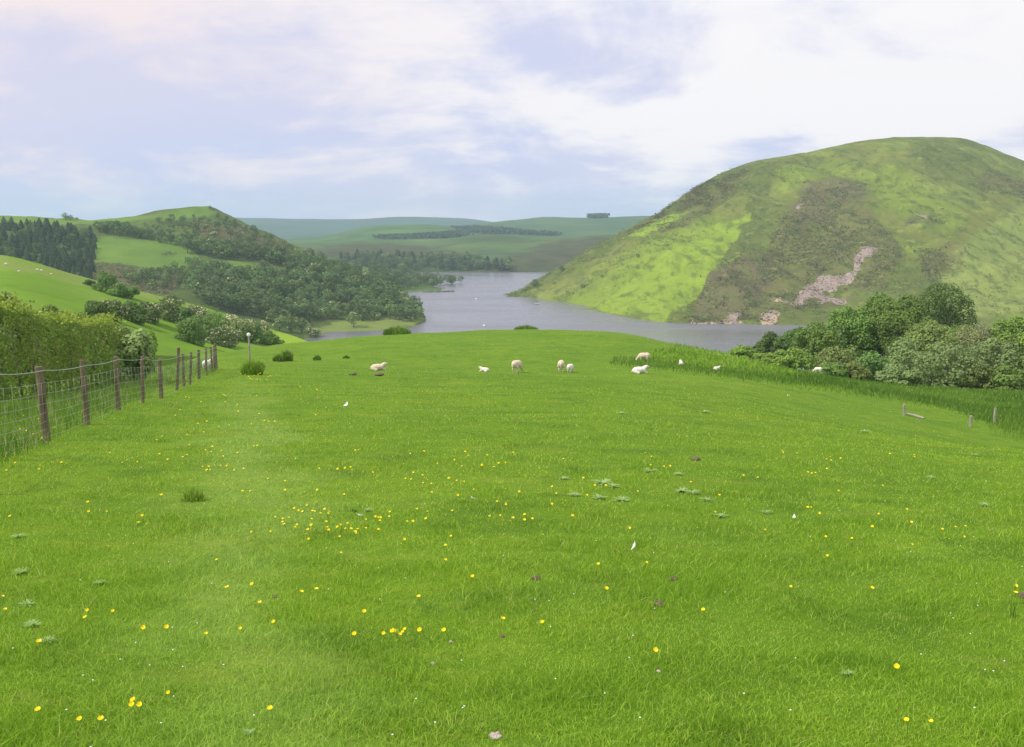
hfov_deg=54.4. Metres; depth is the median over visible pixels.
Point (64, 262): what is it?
conifer tree
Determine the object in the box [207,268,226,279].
broadleaf tree
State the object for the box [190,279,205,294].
pale tree
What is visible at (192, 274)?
broadleaf tree
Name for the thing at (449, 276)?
shore tree
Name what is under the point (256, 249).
broadleaf tree
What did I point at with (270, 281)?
broadleaf tree
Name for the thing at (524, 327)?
rush clump
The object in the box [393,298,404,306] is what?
broadleaf tree
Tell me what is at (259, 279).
broadleaf tree
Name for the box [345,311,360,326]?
pale tree
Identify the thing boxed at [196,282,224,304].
broadleaf tree
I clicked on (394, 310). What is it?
pale tree
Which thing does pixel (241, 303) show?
broadleaf tree
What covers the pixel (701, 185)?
heather
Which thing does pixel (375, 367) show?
sheep
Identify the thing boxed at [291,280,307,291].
broadleaf tree
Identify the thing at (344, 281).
broadleaf tree
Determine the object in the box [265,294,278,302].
broadleaf tree
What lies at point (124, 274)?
scrub tree
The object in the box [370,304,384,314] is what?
broadleaf tree
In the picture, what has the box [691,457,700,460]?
molehill
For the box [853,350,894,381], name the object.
shrub
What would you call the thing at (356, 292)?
broadleaf tree
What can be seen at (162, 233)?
broadleaf tree
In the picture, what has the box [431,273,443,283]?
shore tree
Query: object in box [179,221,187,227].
scrub tree
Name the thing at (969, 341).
tree
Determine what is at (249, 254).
broadleaf tree
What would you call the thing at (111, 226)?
broadleaf tree
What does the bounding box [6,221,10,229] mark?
conifer tree
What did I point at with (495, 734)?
stone
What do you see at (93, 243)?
conifer tree
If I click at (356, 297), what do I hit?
pale tree
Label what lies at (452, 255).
shore tree
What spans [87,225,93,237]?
conifer tree
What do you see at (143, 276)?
scrub tree
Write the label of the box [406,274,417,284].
shore tree
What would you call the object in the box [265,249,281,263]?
broadleaf tree
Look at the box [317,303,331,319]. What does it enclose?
broadleaf tree
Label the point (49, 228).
conifer tree
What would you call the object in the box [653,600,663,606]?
dropping
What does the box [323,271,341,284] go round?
broadleaf tree
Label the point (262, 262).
broadleaf tree
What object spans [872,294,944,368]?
tree
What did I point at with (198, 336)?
bush
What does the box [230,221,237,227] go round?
scrub tree
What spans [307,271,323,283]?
broadleaf tree
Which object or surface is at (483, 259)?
shore tree
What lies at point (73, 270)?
conifer tree
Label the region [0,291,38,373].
bush
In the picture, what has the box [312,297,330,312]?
broadleaf tree
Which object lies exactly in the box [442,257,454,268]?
shore tree
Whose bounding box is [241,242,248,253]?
broadleaf tree
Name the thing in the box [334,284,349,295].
broadleaf tree
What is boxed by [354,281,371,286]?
broadleaf tree
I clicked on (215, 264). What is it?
broadleaf tree
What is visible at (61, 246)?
broadleaf tree
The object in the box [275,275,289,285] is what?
broadleaf tree
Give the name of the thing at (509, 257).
shore tree
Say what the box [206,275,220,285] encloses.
pale tree
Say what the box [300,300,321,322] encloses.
broadleaf tree
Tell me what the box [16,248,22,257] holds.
conifer tree
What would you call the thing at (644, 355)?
sheep
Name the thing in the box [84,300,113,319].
bush
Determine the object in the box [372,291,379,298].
broadleaf tree
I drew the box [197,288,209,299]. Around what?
pale tree
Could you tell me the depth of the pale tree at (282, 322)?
506.97 m
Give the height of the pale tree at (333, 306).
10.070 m
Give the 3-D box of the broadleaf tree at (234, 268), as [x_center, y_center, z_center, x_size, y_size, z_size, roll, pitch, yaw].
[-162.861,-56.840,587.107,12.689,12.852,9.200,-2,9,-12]
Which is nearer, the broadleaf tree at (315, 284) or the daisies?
the daisies
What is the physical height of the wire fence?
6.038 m
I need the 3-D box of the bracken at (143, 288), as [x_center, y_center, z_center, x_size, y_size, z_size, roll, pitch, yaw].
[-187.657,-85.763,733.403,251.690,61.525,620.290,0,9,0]
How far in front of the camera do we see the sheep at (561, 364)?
69.77 m
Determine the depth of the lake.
603.73 m
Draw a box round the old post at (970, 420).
[968,415,972,426]
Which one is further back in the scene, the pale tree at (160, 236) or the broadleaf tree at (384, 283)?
the pale tree at (160, 236)
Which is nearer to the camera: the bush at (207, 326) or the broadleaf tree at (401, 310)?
the bush at (207, 326)
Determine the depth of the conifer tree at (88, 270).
515.21 m
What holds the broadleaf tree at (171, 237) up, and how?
on the wooded hill at (123, 248)
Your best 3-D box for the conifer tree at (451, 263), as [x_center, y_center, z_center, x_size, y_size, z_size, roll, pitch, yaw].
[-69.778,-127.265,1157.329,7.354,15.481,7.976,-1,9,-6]
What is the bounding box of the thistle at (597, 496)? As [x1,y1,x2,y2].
[591,493,606,500]
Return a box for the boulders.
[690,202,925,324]
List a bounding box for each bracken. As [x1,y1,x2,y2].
[92,219,403,325]
[503,140,1023,322]
[645,342,816,375]
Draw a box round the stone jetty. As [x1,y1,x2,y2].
[423,290,454,291]
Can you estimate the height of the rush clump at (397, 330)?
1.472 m
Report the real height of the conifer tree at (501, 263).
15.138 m
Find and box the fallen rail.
[905,413,924,418]
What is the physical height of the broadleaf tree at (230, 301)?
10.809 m
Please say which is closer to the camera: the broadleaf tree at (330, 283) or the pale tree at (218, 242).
the broadleaf tree at (330, 283)
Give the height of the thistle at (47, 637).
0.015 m
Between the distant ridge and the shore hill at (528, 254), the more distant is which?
the distant ridge
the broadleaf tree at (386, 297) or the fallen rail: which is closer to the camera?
the fallen rail
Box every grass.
[0,357,218,463]
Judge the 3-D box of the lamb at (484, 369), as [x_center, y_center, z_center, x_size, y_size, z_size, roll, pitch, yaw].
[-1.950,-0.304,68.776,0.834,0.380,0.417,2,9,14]
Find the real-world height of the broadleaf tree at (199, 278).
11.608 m
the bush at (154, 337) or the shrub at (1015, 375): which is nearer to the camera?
the bush at (154, 337)
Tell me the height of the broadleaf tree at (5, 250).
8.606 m
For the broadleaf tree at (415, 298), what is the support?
on the wooded hill at (123, 248)
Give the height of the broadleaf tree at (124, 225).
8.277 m
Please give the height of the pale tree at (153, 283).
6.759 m
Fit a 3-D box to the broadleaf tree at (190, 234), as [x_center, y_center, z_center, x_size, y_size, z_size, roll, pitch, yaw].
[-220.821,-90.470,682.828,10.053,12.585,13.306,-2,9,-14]
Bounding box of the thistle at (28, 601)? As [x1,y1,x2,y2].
[16,599,33,606]
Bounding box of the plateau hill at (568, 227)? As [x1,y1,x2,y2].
[284,216,650,242]
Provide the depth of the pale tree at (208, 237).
680.36 m
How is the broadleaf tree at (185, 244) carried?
on the wooded hill at (123, 248)
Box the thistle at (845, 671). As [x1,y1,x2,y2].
[839,669,852,673]
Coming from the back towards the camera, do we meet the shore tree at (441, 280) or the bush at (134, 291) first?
the shore tree at (441, 280)
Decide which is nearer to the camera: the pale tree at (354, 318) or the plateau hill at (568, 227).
the pale tree at (354, 318)
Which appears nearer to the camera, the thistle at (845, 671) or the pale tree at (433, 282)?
the thistle at (845, 671)
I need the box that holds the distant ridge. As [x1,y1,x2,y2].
[236,217,488,239]
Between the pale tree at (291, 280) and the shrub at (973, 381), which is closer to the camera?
the shrub at (973, 381)
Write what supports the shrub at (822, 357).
on the ground at (536, 347)
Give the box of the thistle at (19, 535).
[10,533,24,536]
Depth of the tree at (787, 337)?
157.62 m
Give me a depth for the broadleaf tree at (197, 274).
546.86 m
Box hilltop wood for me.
[586,213,609,217]
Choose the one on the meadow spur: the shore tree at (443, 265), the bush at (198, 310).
the bush at (198, 310)
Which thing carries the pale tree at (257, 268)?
on the wooded hill at (123, 248)
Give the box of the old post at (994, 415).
[993,408,996,423]
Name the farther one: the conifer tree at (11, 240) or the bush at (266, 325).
the conifer tree at (11, 240)
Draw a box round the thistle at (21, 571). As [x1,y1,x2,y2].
[13,567,26,574]
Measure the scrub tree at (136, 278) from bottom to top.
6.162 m
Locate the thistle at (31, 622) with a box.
[25,619,43,626]
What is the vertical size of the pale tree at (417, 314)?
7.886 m
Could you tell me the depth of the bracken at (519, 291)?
762.54 m
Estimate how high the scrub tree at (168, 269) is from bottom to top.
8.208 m
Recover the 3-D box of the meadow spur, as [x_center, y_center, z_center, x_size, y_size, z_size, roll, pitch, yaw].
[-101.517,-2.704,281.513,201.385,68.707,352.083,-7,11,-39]
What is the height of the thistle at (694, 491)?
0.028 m
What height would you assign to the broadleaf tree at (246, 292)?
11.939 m
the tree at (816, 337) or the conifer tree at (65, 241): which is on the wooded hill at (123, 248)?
the conifer tree at (65, 241)
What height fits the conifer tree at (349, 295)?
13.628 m
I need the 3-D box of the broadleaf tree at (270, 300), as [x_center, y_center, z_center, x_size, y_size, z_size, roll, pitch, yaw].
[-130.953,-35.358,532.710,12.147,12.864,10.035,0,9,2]
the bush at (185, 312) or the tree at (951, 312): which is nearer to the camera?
the tree at (951, 312)
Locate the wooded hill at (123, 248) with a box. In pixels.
[0,206,425,338]
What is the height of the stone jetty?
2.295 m
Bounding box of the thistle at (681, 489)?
[674,487,687,491]
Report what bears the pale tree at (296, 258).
on the wooded hill at (123, 248)
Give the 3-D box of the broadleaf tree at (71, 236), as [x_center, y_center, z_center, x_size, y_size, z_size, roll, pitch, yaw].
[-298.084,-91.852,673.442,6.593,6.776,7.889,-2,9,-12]
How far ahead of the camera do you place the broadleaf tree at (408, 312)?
578.75 m
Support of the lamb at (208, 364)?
on the ground at (536, 347)
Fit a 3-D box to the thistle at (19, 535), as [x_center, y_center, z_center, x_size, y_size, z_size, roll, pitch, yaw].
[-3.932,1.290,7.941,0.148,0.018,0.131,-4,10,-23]
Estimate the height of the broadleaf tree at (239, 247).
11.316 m
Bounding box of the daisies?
[13,395,1022,746]
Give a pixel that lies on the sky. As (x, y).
(485, 110)
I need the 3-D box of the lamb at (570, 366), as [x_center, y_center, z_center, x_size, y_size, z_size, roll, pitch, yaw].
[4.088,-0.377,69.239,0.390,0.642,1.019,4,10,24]
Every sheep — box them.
[370,362,387,370]
[511,360,522,372]
[557,360,564,371]
[636,352,650,360]
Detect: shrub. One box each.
[728,341,757,358]
[752,349,780,364]
[769,343,817,369]
[806,345,863,370]
[809,360,848,377]
[846,361,872,381]
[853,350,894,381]
[873,362,918,385]
[883,336,930,384]
[905,323,987,387]
[943,356,1000,389]
[967,334,1023,386]
[983,364,1023,390]
[1004,356,1023,384]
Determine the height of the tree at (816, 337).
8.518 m
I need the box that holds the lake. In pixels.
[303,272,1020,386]
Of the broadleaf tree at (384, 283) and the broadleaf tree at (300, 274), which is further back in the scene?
the broadleaf tree at (384, 283)
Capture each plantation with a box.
[372,230,473,238]
[450,225,562,235]
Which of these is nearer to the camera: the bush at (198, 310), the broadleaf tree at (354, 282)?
the bush at (198, 310)
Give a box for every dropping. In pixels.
[531,575,539,579]
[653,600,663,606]
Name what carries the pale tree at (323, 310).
on the wooded hill at (123, 248)
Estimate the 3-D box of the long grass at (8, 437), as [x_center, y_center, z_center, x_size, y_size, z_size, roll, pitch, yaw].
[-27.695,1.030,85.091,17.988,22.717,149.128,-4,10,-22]
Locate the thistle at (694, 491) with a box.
[685,489,700,493]
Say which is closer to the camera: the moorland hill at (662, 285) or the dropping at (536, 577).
the dropping at (536, 577)
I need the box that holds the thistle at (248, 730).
[242,727,255,734]
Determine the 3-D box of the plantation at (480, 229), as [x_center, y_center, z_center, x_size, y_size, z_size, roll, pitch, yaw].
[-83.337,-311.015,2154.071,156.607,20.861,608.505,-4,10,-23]
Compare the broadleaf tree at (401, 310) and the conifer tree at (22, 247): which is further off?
the conifer tree at (22, 247)
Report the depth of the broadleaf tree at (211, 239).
681.13 m
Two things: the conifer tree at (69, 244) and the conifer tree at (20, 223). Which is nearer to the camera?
the conifer tree at (69, 244)
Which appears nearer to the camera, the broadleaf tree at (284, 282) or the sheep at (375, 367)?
the sheep at (375, 367)
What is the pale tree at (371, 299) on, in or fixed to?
on the wooded hill at (123, 248)
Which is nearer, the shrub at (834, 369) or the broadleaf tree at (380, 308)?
the shrub at (834, 369)
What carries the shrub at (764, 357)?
on the ground at (536, 347)
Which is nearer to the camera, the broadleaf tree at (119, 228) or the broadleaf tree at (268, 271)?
the broadleaf tree at (268, 271)
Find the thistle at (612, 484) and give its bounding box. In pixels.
[608,483,619,486]
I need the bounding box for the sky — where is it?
[0,0,1023,221]
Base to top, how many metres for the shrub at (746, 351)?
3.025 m
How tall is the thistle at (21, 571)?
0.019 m
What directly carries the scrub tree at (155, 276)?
on the wooded hill at (123, 248)
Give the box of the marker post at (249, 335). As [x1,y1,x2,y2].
[247,333,250,360]
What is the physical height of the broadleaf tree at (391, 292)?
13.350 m
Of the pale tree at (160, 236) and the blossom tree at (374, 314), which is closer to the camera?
the blossom tree at (374, 314)
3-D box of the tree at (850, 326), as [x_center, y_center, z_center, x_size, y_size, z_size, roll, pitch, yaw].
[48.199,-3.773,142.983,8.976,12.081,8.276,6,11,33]
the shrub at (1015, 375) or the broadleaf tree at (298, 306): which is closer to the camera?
the shrub at (1015, 375)
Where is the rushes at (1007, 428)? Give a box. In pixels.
[989,423,1023,440]
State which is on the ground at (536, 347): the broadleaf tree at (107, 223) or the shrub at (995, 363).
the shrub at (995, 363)
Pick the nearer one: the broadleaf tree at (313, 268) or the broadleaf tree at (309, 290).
the broadleaf tree at (309, 290)
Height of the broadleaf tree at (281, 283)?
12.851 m
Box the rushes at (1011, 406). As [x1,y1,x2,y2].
[610,355,1023,434]
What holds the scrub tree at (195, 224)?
on the wooded hill at (123, 248)
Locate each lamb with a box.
[202,357,212,368]
[478,366,488,371]
[567,364,573,372]
[632,365,648,373]
[812,367,821,372]
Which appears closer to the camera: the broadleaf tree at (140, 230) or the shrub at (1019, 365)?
the shrub at (1019, 365)
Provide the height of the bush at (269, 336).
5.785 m
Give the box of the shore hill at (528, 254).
[291,234,614,272]
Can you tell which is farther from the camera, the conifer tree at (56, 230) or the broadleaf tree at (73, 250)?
the conifer tree at (56, 230)
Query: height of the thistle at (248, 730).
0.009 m
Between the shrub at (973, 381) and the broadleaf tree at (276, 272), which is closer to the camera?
the shrub at (973, 381)
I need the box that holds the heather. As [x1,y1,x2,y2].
[625,169,1023,322]
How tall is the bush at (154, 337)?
2.728 m
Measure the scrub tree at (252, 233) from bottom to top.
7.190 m
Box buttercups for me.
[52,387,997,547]
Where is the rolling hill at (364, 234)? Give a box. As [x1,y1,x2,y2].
[311,225,468,242]
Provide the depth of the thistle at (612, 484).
10.78 m
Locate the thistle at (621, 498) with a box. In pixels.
[609,495,631,501]
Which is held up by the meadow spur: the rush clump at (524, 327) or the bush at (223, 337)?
the bush at (223, 337)
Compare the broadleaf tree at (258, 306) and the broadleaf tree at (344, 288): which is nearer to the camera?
the broadleaf tree at (258, 306)
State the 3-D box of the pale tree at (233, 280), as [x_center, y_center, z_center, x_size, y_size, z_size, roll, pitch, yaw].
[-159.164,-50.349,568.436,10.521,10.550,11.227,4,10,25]
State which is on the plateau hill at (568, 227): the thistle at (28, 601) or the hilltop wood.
the hilltop wood
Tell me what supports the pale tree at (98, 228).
on the wooded hill at (123, 248)
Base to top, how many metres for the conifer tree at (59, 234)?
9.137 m
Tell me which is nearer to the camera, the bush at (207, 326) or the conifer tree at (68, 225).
the bush at (207, 326)
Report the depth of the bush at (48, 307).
51.58 m
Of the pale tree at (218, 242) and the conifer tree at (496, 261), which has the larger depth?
the conifer tree at (496, 261)
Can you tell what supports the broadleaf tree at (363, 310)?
on the wooded hill at (123, 248)
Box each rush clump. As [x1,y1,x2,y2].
[179,484,205,502]
[239,359,265,374]
[272,354,284,361]
[280,349,295,360]
[312,355,320,359]
[383,328,391,334]
[388,325,410,334]
[514,325,536,329]
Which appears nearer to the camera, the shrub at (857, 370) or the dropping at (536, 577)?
the dropping at (536, 577)
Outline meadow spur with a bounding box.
[0,255,307,370]
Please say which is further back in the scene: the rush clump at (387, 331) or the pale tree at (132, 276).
the pale tree at (132, 276)
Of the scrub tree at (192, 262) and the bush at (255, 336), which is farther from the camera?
the scrub tree at (192, 262)
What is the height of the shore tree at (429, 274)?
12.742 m
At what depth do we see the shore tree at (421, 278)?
897.45 m
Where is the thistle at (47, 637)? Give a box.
[42,635,56,641]
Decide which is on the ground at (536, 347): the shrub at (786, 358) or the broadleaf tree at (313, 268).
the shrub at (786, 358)
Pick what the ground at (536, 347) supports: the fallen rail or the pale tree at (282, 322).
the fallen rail
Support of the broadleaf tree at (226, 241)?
on the wooded hill at (123, 248)
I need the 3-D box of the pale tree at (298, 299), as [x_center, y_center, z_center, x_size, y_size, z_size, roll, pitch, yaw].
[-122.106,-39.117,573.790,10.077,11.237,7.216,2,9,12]
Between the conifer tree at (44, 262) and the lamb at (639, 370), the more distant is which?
the conifer tree at (44, 262)
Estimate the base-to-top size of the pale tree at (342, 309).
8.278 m
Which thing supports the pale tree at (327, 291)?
on the wooded hill at (123, 248)
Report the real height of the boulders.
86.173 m
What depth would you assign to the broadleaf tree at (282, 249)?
682.79 m
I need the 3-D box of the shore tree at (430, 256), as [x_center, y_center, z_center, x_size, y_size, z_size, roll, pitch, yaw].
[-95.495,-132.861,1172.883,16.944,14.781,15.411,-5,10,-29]
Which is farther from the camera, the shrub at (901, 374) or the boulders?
the boulders
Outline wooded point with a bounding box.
[362,266,444,291]
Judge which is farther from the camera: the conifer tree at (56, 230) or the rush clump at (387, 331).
the conifer tree at (56, 230)
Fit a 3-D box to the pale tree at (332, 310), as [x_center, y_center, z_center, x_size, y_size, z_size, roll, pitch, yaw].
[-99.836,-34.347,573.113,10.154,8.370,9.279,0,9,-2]
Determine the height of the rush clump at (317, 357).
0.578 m
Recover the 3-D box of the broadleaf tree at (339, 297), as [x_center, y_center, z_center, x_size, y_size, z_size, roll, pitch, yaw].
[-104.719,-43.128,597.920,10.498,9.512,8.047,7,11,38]
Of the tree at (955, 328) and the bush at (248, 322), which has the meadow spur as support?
the bush at (248, 322)
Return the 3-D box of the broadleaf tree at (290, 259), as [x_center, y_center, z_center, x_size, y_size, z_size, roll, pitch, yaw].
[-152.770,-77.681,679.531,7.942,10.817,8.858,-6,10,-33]
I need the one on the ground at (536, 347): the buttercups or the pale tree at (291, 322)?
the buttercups
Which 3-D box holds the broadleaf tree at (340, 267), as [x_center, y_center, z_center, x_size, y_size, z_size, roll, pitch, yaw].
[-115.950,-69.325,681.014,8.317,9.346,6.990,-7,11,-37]
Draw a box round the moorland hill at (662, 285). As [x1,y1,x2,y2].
[510,137,1023,326]
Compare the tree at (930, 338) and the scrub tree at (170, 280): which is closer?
the tree at (930, 338)
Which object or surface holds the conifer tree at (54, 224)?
on the wooded hill at (123, 248)
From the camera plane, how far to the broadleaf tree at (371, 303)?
581.35 m
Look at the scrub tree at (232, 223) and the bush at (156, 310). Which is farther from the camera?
the scrub tree at (232, 223)
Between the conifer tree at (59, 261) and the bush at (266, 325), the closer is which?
the bush at (266, 325)
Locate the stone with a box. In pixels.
[489,731,501,739]
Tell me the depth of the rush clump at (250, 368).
45.90 m
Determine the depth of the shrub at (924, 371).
112.61 m
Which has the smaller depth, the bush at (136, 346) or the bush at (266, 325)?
the bush at (136, 346)
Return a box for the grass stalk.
[1009,600,1016,617]
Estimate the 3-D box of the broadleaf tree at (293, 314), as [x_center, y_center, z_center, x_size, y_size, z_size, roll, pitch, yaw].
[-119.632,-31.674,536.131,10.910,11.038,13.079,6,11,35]
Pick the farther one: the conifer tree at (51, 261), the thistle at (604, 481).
the conifer tree at (51, 261)
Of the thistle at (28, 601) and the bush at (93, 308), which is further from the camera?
the bush at (93, 308)
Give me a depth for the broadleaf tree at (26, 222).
695.28 m
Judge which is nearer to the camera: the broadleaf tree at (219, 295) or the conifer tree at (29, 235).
the broadleaf tree at (219, 295)
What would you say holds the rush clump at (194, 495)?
on the ground at (536, 347)
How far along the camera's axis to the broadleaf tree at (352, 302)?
576.88 m
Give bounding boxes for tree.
[0,216,7,227]
[3,246,17,255]
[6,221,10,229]
[7,237,15,250]
[9,216,14,226]
[11,250,19,257]
[13,222,18,232]
[14,235,19,247]
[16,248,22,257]
[18,220,24,230]
[19,243,24,255]
[24,220,33,227]
[25,252,31,261]
[28,228,34,241]
[33,221,39,230]
[42,257,48,265]
[46,222,53,234]
[46,234,51,245]
[48,255,54,267]
[51,221,58,231]
[54,226,58,238]
[54,255,63,270]
[56,244,68,253]
[57,229,62,240]
[59,258,69,271]
[62,235,67,248]
[66,222,71,235]
[66,233,76,239]
[66,239,71,249]
[67,257,73,269]
[68,249,83,256]
[70,265,76,274]
[72,225,79,236]
[77,262,82,275]
[82,265,87,276]
[83,253,89,264]
[85,267,92,278]
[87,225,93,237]
[87,256,95,271]
[89,261,95,271]
[91,249,95,259]
[92,220,101,226]
[92,239,97,249]
[94,224,101,230]
[101,221,110,231]
[108,223,117,232]
[111,221,122,230]
[113,226,124,232]
[120,224,131,233]
[120,268,134,277]
[124,227,132,236]
[127,272,135,280]
[130,229,139,235]
[132,276,142,284]
[134,227,146,236]
[137,270,152,281]
[146,229,154,236]
[147,279,158,289]
[148,271,161,283]
[153,267,162,272]
[155,235,164,241]
[158,228,166,236]
[160,266,174,274]
[161,275,171,287]
[166,234,173,243]
[170,260,178,267]
[174,267,184,274]
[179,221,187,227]
[180,239,191,253]
[183,232,195,248]
[186,270,199,284]
[187,236,206,253]
[187,259,197,265]
[188,270,207,288]
[189,275,203,288]
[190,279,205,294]
[192,223,199,229]
[196,262,211,272]
[196,263,214,275]
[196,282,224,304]
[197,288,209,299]
[200,243,212,256]
[202,236,215,248]
[204,239,216,253]
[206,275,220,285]
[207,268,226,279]
[208,260,223,270]
[208,292,228,309]
[210,238,224,248]
[211,243,231,256]
[212,240,226,249]
[221,268,236,283]
[221,288,231,294]
[221,293,236,309]
[222,238,234,246]
[222,263,230,269]
[223,276,242,283]
[225,246,238,259]
[225,282,246,300]
[226,292,244,309]
[229,266,246,280]
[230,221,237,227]
[230,242,242,257]
[233,296,253,313]
[237,291,254,310]
[239,247,253,258]
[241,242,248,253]
[243,295,265,317]
[244,269,269,284]
[245,280,260,294]
[245,285,260,295]
[246,246,259,259]
[250,232,257,238]
[251,265,263,271]
[252,276,269,289]
[253,260,271,270]
[255,282,271,291]
[258,246,270,261]
[259,303,272,316]
[260,296,278,311]
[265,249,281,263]
[265,266,275,282]
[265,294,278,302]
[265,309,277,321]
[266,277,279,292]
[267,306,285,318]
[271,269,293,279]
[272,281,288,295]
[272,315,288,330]
[273,246,287,257]
[273,278,291,294]
[274,302,287,314]
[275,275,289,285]
[275,310,291,319]
[276,304,301,319]
[280,262,293,271]
[280,287,292,297]
[281,297,293,304]
[283,252,294,264]
[284,315,299,332]
[286,305,304,317]
[288,279,298,292]
[289,254,300,261]
[290,272,309,283]
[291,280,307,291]
[294,296,306,307]
[294,318,310,332]
[299,292,310,301]
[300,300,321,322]
[303,326,318,333]
[304,248,314,255]
[304,287,317,298]
[306,282,323,298]
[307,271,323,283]
[310,265,325,276]
[310,283,328,297]
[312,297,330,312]
[313,251,327,261]
[315,307,329,320]
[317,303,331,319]
[319,265,335,274]
[319,289,333,299]
[320,294,334,305]
[321,282,334,293]
[322,273,342,288]
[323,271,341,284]
[324,259,336,268]
[325,300,340,315]
[330,307,346,319]
[332,294,342,305]
[333,287,348,304]
[333,290,350,307]
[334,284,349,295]
[336,301,345,313]
[338,265,348,274]
[340,278,348,289]
[343,290,359,301]
[344,299,364,316]
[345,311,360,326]
[346,275,366,287]
[346,291,354,311]
[348,279,362,287]
[350,295,364,304]
[352,300,373,320]
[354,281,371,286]
[356,285,371,298]
[363,256,368,266]
[365,297,377,311]
[365,301,380,317]
[366,283,382,297]
[367,251,378,258]
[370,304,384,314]
[370,311,380,319]
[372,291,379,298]
[377,281,396,291]
[377,295,394,304]
[377,298,387,314]
[380,290,401,305]
[380,298,394,313]
[383,304,396,316]
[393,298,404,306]
[394,305,403,319]
[398,301,420,319]
[404,295,422,306]
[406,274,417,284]
[407,301,422,314]
[409,309,421,317]
[414,305,424,317]
[417,275,424,284]
[423,272,435,282]
[425,255,436,262]
[428,278,435,285]
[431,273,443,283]
[435,252,447,260]
[439,262,445,268]
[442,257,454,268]
[445,275,457,284]
[446,251,458,259]
[449,258,454,269]
[455,254,463,261]
[479,258,489,267]
[481,261,490,269]
[494,257,498,268]
[498,258,504,269]
[503,261,512,269]
[504,256,512,263]
[753,331,778,352]
[773,326,813,354]
[789,320,844,370]
[818,306,878,361]
[852,292,900,374]
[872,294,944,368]
[893,320,967,377]
[900,279,979,337]
[923,323,991,384]
[954,322,1006,364]
[988,315,1023,368]
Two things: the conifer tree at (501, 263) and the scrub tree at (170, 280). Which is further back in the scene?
the conifer tree at (501, 263)
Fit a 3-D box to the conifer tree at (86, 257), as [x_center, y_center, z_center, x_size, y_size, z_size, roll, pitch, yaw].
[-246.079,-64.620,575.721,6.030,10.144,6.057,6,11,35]
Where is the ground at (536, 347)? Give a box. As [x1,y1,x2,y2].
[0,329,1023,746]
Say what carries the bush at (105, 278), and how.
on the meadow spur
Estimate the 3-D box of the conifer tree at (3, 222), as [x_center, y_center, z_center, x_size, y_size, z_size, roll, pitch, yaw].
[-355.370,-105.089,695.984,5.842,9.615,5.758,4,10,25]
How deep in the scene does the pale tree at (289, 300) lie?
566.07 m
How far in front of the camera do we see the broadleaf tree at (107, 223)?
697.92 m
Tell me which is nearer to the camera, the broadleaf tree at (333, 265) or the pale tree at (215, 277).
the pale tree at (215, 277)
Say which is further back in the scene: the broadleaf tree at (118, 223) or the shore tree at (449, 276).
the shore tree at (449, 276)
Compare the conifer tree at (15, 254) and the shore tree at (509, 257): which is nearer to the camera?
the conifer tree at (15, 254)
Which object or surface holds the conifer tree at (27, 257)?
on the wooded hill at (123, 248)
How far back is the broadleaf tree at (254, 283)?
558.45 m
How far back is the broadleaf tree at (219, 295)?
516.73 m
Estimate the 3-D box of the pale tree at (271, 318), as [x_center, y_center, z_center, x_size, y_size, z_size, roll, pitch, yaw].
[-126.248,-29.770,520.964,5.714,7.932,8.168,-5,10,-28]
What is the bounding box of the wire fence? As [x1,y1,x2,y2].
[0,343,217,452]
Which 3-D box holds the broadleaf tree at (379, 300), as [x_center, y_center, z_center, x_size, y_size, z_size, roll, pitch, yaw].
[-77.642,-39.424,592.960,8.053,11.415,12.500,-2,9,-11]
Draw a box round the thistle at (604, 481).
[593,478,611,484]
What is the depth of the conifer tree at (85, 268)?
517.76 m
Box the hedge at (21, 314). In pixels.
[0,288,130,400]
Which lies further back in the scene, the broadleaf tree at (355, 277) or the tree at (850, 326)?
the broadleaf tree at (355, 277)
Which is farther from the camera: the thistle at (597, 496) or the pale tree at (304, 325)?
the pale tree at (304, 325)
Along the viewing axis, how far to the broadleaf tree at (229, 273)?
570.16 m
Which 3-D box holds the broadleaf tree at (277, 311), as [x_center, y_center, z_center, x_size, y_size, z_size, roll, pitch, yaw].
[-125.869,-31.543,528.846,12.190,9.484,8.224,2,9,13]
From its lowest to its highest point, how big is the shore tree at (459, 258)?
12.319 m
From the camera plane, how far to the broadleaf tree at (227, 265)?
615.25 m
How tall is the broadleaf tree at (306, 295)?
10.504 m
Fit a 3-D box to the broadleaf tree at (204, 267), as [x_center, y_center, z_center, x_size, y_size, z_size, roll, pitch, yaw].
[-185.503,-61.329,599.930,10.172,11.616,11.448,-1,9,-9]
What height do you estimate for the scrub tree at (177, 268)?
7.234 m
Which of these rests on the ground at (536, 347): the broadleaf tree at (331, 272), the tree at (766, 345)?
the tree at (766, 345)
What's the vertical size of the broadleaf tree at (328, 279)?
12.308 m
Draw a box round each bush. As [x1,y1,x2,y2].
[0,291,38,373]
[31,304,68,369]
[60,311,93,374]
[82,279,95,285]
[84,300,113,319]
[85,327,104,375]
[90,270,116,292]
[98,299,131,321]
[98,325,156,383]
[105,282,131,297]
[120,285,140,298]
[121,298,147,325]
[138,299,164,324]
[146,329,157,373]
[153,293,185,323]
[173,317,207,346]
[176,306,194,320]
[186,302,210,322]
[189,308,231,338]
[205,322,243,347]
[222,314,254,340]
[234,314,264,342]
[251,320,270,335]
[257,331,284,344]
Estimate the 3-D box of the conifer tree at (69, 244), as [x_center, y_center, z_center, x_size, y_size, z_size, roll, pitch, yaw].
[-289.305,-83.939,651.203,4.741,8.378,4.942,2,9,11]
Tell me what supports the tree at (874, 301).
on the ground at (536, 347)
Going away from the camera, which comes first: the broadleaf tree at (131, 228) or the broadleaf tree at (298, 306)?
the broadleaf tree at (298, 306)

